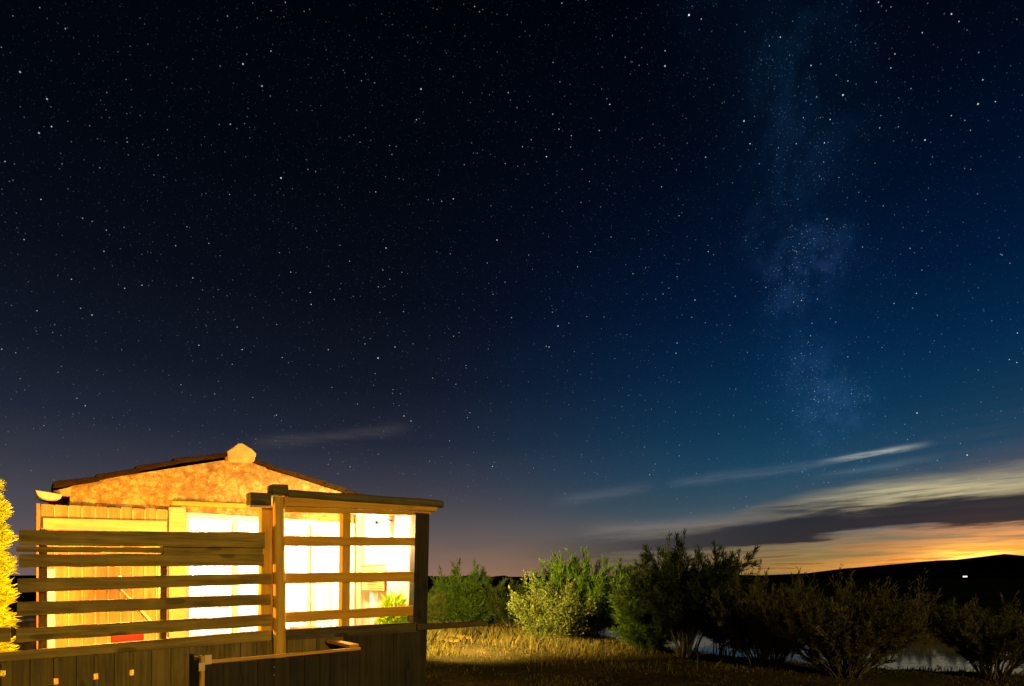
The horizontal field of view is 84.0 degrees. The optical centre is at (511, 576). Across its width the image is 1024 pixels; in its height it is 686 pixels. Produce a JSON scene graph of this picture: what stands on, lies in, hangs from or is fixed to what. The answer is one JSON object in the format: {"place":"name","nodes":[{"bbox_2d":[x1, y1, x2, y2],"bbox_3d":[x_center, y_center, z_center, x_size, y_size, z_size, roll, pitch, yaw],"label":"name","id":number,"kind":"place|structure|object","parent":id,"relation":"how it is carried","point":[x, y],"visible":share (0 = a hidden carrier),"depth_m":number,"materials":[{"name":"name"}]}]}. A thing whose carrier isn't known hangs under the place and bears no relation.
{"place":"outdoors","nodes":[
{"label":"outdoors","id":0,"kind":"place"},
{"bbox_2d":[111,634,143,642],"bbox_3d":[-3.799,1.021,5.663,0.281,0.918,0.478,0,0,-41],"label":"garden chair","id":1,"kind":"object","parent":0,"point":[127,638],"depth_m":5.80,"materials":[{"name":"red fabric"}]},
{"bbox_2d":[290,626,317,628],"bbox_3d":[-2.625,1.059,7.249,0.320,0.844,0.320,0,0,-41],"label":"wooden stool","id":2,"kind":"object","parent":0,"point":[298,627],"visible":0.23,"depth_m":7.18,"materials":[{"name":"brown wood"}]},
{"bbox_2d":[0,579,1023,685],"bbox_3d":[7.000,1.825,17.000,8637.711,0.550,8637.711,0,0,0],"label":"ground","id":3,"kind":"structure","parent":0,"point":[987,591],"depth_m":10.34,"materials":[{"name":"plant"}]},
{"bbox_2d":[0,478,20,675],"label":"golden conifer","id":4,"kind":"object","parent":3,"relation":"on","point":[6,560],"visible":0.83,"depth_m":5.20,"materials":[{"name":"yellow plant"}]},
{"bbox_2d":[0,615,35,673],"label":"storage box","id":5,"kind":"object","parent":3,"relation":"on","point":[27,622],"visible":0.19,"depth_m":7.40,"materials":[{"name":"brown wood"}]},
{"bbox_2d":[0,529,271,685],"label":"slat fence","id":6,"kind":"object","parent":3,"relation":"on","point":[162,660],"visible":1,"depth_m":5.04,"materials":[{"name":"brown wood"}]},
{"bbox_2d":[35,443,365,683],"bbox_3d":[-5.263,-0.069,9.317,3.979,3.338,5.220,0,0,-41],"label":"cabin","id":7,"kind":"object","parent":3,"relation":"on","point":[205,493],"visible":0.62,"depth_m":7.10,"materials":[{"name":"orange wood"}]},
{"bbox_2d":[186,512,339,636],"bbox_3d":[-3.332,0.312,7.888,2.206,2.292,0.203,0,0,-41],"label":"window","id":8,"kind":"structure","parent":7,"relation":"in","point":[323,559],"depth_m":8.10,"materials":[{"name":"white glass"}]},
{"bbox_2d":[189,639,360,685],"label":"planter box","id":9,"kind":"object","parent":3,"relation":"on","point":[339,664],"visible":1,"depth_m":5.22,"materials":[{"name":"brown wood"}]},
{"bbox_2d":[427,584,449,622],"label":"tamarisk bush","id":10,"kind":"object","parent":3,"relation":"on","point":[437,604],"visible":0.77,"depth_m":18.76,"materials":[{"name":"green plant"}]},
{"bbox_2d":[429,634,457,641],"bbox_3d":[-1.869,1.562,14.488,0.219,0.115,1.980,0,0,-31],"label":"timber plank","id":11,"kind":"object","parent":3,"relation":"on","point":[451,640],"visible":0.28,"depth_m":13.74,"materials":[{"name":"brown wood"}]},
{"bbox_2d":[430,630,470,638],"bbox_3d":[-1.733,1.562,15.340,0.220,0.115,2.398,0,0,-31],"label":"timber plank","id":12,"kind":"object","parent":3,"relation":"on","point":[461,636],"visible":0.33,"depth_m":14.89,"materials":[{"name":"brown wood"}]},
{"bbox_2d":[429,558,507,621],"bbox_3d":[-1.444,0.475,19.456,2.866,2.538,2.474,0,0,-45],"label":"tamarisk bush","id":13,"kind":"object","parent":3,"relation":"on","point":[466,601],"visible":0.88,"depth_m":18.86,"materials":[{"name":"green plant"}]},
{"bbox_2d":[478,577,538,625],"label":"tamarisk bush","id":14,"kind":"object","parent":3,"relation":"on","point":[501,599],"visible":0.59,"depth_m":18.38,"materials":[{"name":"green plant"}]},
{"bbox_2d":[505,569,599,642],"bbox_3d":[0.993,0.834,13.706,2.350,2.080,2.488,0,0,0],"label":"leafy bush","id":15,"kind":"object","parent":3,"relation":"on","point":[548,616],"visible":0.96,"depth_m":13.44,"materials":[{"name":"green plant"}]},
{"bbox_2d":[530,545,632,638],"bbox_3d":[1.994,0.365,15.195,2.817,2.581,3.094,0,0,-39],"label":"tamarisk bush","id":16,"kind":"object","parent":3,"relation":"on","point":[597,589],"visible":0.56,"depth_m":14.51,"materials":[{"name":"green plant"}]},
{"bbox_2d":[604,571,690,653],"bbox_3d":[2.943,0.730,12.114,2.003,1.842,2.151,0,0,0],"label":"tamarisk bush","id":17,"kind":"object","parent":3,"relation":"on","point":[635,632],"visible":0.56,"depth_m":11.77,"materials":[{"name":"green plant"}]},
{"bbox_2d":[611,529,761,657],"bbox_3d":[3.450,0.310,11.176,2.870,2.654,2.900,0,0,0],"label":"tamarisk tree","id":18,"kind":"object","parent":3,"relation":"on","point":[677,594],"visible":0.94,"depth_m":10.89,"materials":[{"name":"green plant"}]},
{"bbox_2d":[690,586,751,656],"bbox_3d":[4.332,0.817,11.566,1.610,1.666,1.615,0,0,0],"label":"tamarisk bush","id":19,"kind":"object","parent":3,"relation":"on","point":[719,640],"visible":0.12,"depth_m":11.38,"materials":[{"name":"green plant"}]},
{"bbox_2d":[706,559,835,669],"bbox_3d":[4.393,0.636,9.986,2.175,1.972,2.045,0,0,0],"label":"spiky shrub","id":20,"kind":"object","parent":3,"relation":"on","point":[762,639],"visible":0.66,"depth_m":9.82,"materials":[{"name":"green plant"}]},
{"bbox_2d":[756,567,945,678],"bbox_3d":[5.254,0.680,9.117,2.667,1.914,2.741,0,0,0],"label":"spiky shrub","id":21,"kind":"object","parent":3,"relation":"on","point":[828,642],"visible":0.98,"depth_m":8.70,"materials":[{"name":"green plant"}]},
{"bbox_2d":[880,598,996,626],"bbox_3d":[13.339,1.183,18.438,3.674,1.077,3.850,0,0,-43],"label":"spiky shrub","id":22,"kind":"object","parent":3,"relation":"on","point":[949,605],"visible":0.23,"depth_m":17.48,"materials":[{"name":"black plant"}]},
{"bbox_2d":[925,590,1023,680],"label":"spiky shrub","id":23,"kind":"object","parent":3,"relation":"on","point":[984,649],"visible":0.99,"depth_m":8.77,"materials":[{"name":"green plant"}]},
{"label":"terrace deck","id":24,"kind":"structure","parent":3,"relation":"on","visible":0},
{"bbox_2d":[119,589,167,637],"bbox_3d":[-3.874,0.761,6.488,1.396,1.470,0.052,0,0,0],"label":"leaning pole","id":25,"kind":"object","parent":24,"relation":"on","point":[128,597],"depth_m":6.48,"materials":[{"name":"yellow wood"}]},
{"bbox_2d":[245,484,486,685],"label":"log screen","id":26,"kind":"object","parent":24,"relation":"on","point":[393,654],"visible":0.89,"depth_m":6.55,"materials":[{"name":"brown wood"}]},
{"bbox_2d":[361,532,385,590],"bbox_3d":[-1.911,-0.279,7.912,0.084,0.933,0.670,0,0,-41],"label":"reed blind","id":27,"kind":"object","parent":26,"relation":"hanging from","point":[375,586],"visible":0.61,"depth_m":7.84,"materials":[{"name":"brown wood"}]},
{"bbox_2d":[372,520,391,535],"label":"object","id":28,"kind":"structure","parent":26,"relation":"attached to","point":[375,525],"depth_m":7.42,"materials":[{"name":"white"}]},
{"bbox_2d":[372,589,408,623],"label":"pot plant","id":29,"kind":"object","parent":24,"relation":"on","point":[389,601],"visible":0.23,"depth_m":7.04,"materials":[{"name":"green plant"}]},
{"bbox_2d":[0,0,1023,576],"label":"sky","id":30,"kind":"structure","parent":0,"point":[609,278],"materials":[{"name":"blue"}]},
{"bbox_2d":[3,554,1023,578],"bbox_3d":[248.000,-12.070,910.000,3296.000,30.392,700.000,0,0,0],"label":"hills","id":31,"kind":"structure","parent":0,"point":[1005,566],"depth_m":650.34,"materials":[{"name":"black"}]},
{"bbox_2d":[426,619,731,671],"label":"tall grass","id":32,"kind":"structure","parent":0,"point":[564,645],"depth_m":12.74,"materials":[{"name":"plant"}]},
{"bbox_2d":[584,632,1023,680],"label":"bank grass","id":33,"kind":"structure","parent":0,"point":[924,669],"depth_m":9.69,"materials":[{"name":"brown plant"}]},
{"bbox_2d":[595,627,1023,673],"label":"pond water","id":34,"kind":"structure","parent":0,"point":[926,655],"depth_m":12.59,"materials":[{"name":"grey liquid"}]},
{"bbox_2d":[947,571,973,579],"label":"house","id":35,"kind":"structure","parent":0,"point":[960,575],"depth_m":330.44,"materials":[{"name":"black"}]}
]}

